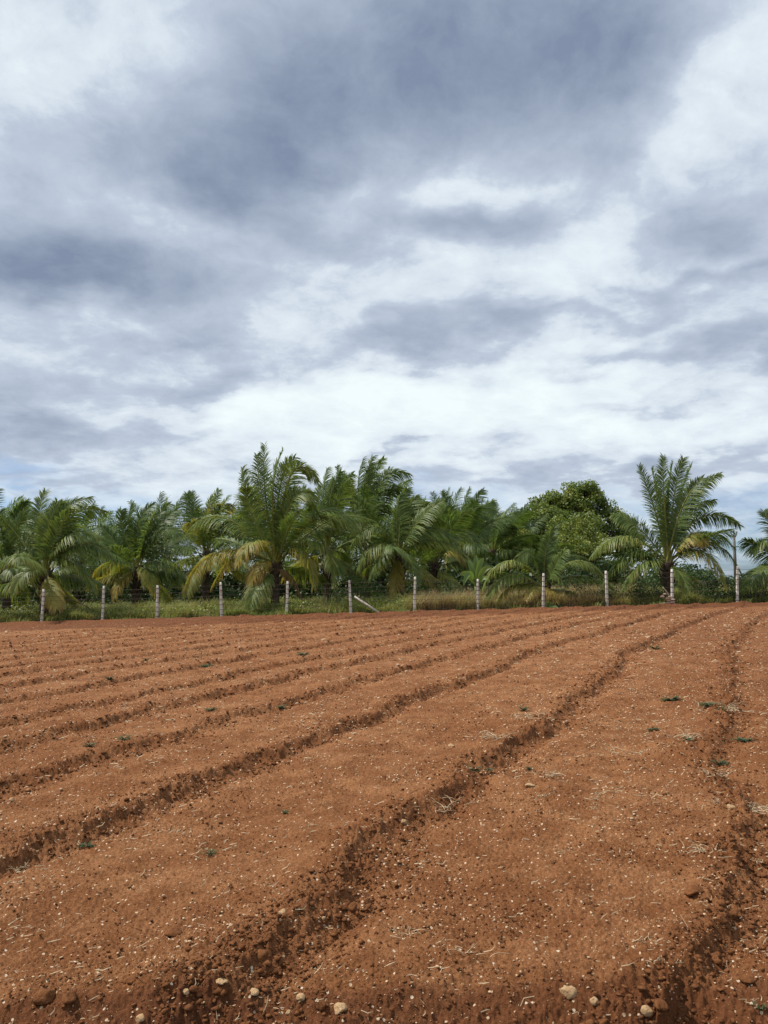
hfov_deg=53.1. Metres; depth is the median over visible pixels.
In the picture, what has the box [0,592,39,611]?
shrub
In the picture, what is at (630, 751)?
dry tuft
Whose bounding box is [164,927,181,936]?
soil clod
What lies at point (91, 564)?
coconut palm
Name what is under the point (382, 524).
coconut palm
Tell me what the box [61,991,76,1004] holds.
soil clod
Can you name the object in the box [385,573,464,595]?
shrub
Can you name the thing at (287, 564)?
coconut palm
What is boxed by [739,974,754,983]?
soil clod
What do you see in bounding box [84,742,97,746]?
weed
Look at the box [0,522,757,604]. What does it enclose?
woods
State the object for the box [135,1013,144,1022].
stone
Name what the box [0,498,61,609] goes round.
coconut palm
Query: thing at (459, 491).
coconut palm
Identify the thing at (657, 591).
shrub
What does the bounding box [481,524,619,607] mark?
coconut palm
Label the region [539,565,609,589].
shrub
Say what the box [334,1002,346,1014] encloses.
stone
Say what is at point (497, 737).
dry tuft
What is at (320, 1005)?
soil clod
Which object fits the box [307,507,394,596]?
coconut palm
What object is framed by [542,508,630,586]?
leafy tree
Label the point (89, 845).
weed
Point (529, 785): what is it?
stone
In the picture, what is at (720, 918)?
soil clod
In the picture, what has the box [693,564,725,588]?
leafy tree
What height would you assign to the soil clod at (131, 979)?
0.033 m
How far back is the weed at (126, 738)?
7.84 m
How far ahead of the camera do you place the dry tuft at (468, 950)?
3.25 m
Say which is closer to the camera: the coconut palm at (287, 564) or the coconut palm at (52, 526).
the coconut palm at (52, 526)
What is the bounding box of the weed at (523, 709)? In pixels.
[518,706,530,710]
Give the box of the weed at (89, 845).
[78,840,94,847]
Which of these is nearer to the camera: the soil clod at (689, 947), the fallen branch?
the soil clod at (689, 947)
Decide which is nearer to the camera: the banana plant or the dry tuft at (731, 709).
the dry tuft at (731, 709)
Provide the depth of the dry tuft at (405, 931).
3.46 m
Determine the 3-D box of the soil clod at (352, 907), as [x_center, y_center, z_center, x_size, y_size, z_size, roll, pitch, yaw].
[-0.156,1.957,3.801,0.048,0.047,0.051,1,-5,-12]
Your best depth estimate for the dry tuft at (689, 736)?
7.22 m
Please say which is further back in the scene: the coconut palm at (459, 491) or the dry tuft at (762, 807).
the coconut palm at (459, 491)
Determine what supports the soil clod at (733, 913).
on the ploughed field
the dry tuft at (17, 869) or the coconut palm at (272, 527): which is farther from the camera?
the coconut palm at (272, 527)
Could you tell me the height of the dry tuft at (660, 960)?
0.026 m
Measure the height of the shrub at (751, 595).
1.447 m
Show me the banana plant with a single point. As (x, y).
(474, 573)
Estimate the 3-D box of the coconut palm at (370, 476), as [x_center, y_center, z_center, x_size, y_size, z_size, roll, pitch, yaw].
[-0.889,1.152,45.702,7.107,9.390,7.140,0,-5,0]
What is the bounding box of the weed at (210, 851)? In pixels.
[202,848,219,854]
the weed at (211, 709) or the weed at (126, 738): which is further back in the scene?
the weed at (211, 709)
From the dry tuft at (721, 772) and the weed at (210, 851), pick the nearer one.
the weed at (210, 851)
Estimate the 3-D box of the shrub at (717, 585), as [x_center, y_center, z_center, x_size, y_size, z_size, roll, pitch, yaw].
[16.046,3.798,36.824,2.484,1.537,1.982,-1,-5,7]
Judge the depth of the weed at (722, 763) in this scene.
6.43 m
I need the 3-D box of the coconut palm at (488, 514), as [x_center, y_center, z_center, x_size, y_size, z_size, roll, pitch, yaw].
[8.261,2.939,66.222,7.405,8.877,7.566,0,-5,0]
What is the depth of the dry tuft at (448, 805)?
5.42 m
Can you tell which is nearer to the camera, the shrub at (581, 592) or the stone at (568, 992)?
the stone at (568, 992)
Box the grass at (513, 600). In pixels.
[0,582,767,622]
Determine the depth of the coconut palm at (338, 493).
42.40 m
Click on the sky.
(513, 250)
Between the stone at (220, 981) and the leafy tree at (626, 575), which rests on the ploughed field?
the stone at (220, 981)
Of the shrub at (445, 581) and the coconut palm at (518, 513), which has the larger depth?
the coconut palm at (518, 513)
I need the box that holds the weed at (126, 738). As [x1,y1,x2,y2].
[112,734,134,740]
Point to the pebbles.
(404, 812)
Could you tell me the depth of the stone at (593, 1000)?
2.90 m
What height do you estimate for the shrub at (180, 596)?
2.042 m
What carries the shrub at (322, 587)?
on the ground at (358, 595)
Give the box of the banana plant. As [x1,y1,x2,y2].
[460,555,491,595]
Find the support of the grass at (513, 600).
on the ground at (358, 595)
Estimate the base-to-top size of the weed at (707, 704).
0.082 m
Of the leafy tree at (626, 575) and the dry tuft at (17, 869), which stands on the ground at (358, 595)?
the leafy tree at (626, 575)
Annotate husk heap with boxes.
[658,587,675,603]
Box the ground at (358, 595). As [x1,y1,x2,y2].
[0,579,767,605]
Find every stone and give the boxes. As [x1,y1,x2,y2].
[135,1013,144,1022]
[183,988,188,994]
[216,978,227,984]
[248,988,258,995]
[296,993,304,1001]
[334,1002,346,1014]
[525,783,534,786]
[560,985,576,999]
[589,996,598,1005]
[640,1005,652,1016]
[727,804,735,809]
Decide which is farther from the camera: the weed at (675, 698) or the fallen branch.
the fallen branch
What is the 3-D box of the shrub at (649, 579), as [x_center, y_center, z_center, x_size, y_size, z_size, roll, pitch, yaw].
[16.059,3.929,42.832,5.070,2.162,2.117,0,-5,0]
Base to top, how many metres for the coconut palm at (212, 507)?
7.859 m
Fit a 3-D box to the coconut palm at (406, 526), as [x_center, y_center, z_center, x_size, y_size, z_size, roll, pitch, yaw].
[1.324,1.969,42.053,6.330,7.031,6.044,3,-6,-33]
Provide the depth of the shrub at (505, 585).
43.94 m
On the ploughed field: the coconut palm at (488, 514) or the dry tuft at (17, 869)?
the dry tuft at (17, 869)
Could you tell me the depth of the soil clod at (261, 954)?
3.22 m
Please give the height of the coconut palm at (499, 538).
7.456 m
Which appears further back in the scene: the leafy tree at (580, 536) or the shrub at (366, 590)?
the leafy tree at (580, 536)
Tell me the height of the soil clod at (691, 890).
0.054 m
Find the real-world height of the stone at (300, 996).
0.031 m
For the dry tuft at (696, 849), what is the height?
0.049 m
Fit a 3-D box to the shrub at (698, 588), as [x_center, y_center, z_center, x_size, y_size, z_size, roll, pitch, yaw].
[14.769,3.796,36.646,2.872,1.609,1.891,0,-5,0]
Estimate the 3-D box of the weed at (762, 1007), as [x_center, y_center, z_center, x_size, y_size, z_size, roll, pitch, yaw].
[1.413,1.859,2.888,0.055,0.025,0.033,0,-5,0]
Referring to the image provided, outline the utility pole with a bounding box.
[731,529,738,575]
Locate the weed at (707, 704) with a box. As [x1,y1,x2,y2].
[697,702,722,706]
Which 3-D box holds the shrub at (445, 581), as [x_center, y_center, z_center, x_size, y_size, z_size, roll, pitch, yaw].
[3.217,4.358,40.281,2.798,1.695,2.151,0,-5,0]
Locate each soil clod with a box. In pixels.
[32,988,55,1005]
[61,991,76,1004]
[126,975,137,984]
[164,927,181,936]
[256,949,268,962]
[316,999,325,1010]
[347,902,357,912]
[653,998,667,1011]
[680,941,693,952]
[684,884,703,896]
[716,913,728,923]
[729,909,737,919]
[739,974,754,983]
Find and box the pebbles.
[0,608,767,1023]
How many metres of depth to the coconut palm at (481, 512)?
51.66 m
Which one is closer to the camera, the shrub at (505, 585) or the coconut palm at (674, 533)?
the coconut palm at (674, 533)
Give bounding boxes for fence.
[1,566,767,620]
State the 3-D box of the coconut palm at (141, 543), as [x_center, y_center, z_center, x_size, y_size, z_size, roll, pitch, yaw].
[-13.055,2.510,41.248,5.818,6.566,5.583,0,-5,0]
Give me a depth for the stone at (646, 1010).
2.85 m
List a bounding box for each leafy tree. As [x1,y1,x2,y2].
[490,479,644,569]
[498,522,539,569]
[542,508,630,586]
[614,544,659,584]
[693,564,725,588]
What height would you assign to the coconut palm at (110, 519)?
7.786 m
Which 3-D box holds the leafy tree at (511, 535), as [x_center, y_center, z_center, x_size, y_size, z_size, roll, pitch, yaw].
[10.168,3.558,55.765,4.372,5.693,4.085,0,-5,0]
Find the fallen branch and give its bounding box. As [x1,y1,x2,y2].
[58,598,92,612]
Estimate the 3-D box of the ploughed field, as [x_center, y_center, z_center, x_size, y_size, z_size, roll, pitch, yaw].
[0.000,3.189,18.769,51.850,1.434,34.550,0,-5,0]
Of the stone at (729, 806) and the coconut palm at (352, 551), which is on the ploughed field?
the stone at (729, 806)
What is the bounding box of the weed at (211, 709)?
[204,707,217,710]
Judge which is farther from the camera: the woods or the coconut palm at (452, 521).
the woods
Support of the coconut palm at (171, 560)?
on the ground at (358, 595)
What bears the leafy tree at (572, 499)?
on the ground at (358, 595)
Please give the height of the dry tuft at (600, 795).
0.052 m
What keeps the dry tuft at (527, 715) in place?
on the ploughed field
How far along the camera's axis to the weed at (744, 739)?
7.25 m
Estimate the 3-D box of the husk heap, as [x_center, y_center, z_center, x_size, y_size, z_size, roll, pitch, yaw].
[13.061,3.877,35.495,0.761,0.826,0.234,0,-5,0]
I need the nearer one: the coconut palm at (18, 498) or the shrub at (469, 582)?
the shrub at (469, 582)
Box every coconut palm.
[0,487,113,615]
[0,488,25,570]
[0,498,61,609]
[33,502,130,602]
[70,505,150,601]
[85,502,196,604]
[118,491,222,599]
[151,488,257,601]
[182,442,377,612]
[185,501,271,596]
[250,504,349,599]
[281,466,400,600]
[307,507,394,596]
[308,454,423,597]
[340,500,422,591]
[349,485,472,600]
[386,502,494,593]
[388,496,445,582]
[421,486,516,587]
[424,486,488,565]
[466,496,499,553]
[466,500,539,585]
[478,502,549,590]
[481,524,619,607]
[589,454,743,595]
[734,508,767,594]
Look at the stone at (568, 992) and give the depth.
2.95 m
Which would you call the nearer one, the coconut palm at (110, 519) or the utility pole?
the coconut palm at (110, 519)
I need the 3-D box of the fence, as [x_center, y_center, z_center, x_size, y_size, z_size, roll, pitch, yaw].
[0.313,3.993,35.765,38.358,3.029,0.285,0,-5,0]
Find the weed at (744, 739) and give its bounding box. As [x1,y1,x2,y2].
[732,737,753,741]
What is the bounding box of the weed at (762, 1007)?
[752,1002,767,1009]
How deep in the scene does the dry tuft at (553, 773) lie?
6.13 m
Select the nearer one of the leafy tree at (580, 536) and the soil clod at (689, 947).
the soil clod at (689, 947)
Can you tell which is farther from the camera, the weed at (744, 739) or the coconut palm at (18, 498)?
the coconut palm at (18, 498)
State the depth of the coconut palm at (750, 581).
37.07 m
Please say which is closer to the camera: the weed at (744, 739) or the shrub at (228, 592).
the weed at (744, 739)
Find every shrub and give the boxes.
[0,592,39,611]
[71,585,130,604]
[131,583,199,603]
[213,585,288,602]
[314,574,386,598]
[327,574,384,605]
[373,591,404,603]
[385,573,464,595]
[425,580,472,594]
[436,579,495,597]
[462,570,538,591]
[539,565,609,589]
[563,583,612,599]
[597,574,650,605]
[620,579,678,604]
[631,567,714,590]
[673,576,725,602]
[701,576,744,601]
[722,577,767,599]
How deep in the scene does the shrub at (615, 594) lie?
36.37 m
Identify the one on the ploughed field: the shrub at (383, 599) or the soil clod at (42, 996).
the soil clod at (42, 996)
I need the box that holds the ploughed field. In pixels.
[0,601,767,1023]
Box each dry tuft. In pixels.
[6,862,29,873]
[388,926,426,938]
[412,795,482,812]
[436,938,512,956]
[470,730,512,740]
[500,711,548,718]
[529,770,563,776]
[585,788,628,799]
[610,743,659,754]
[645,955,682,965]
[662,728,700,739]
[681,841,733,857]
[682,765,741,776]
[695,700,761,712]
[709,799,767,813]
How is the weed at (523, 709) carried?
on the ploughed field
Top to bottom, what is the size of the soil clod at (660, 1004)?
0.040 m
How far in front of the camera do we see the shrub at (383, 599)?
37.39 m
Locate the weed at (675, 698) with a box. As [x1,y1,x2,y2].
[660,696,681,700]
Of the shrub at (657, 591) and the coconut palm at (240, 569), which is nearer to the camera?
the shrub at (657, 591)
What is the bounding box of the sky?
[0,0,767,578]
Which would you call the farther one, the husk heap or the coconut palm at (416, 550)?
the coconut palm at (416, 550)
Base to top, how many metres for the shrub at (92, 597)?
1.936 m
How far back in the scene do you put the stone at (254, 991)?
3.00 m
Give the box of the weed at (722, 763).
[710,759,729,765]
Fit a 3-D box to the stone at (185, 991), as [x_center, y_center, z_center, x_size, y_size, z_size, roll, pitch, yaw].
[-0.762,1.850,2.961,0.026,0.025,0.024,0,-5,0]
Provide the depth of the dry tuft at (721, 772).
5.89 m

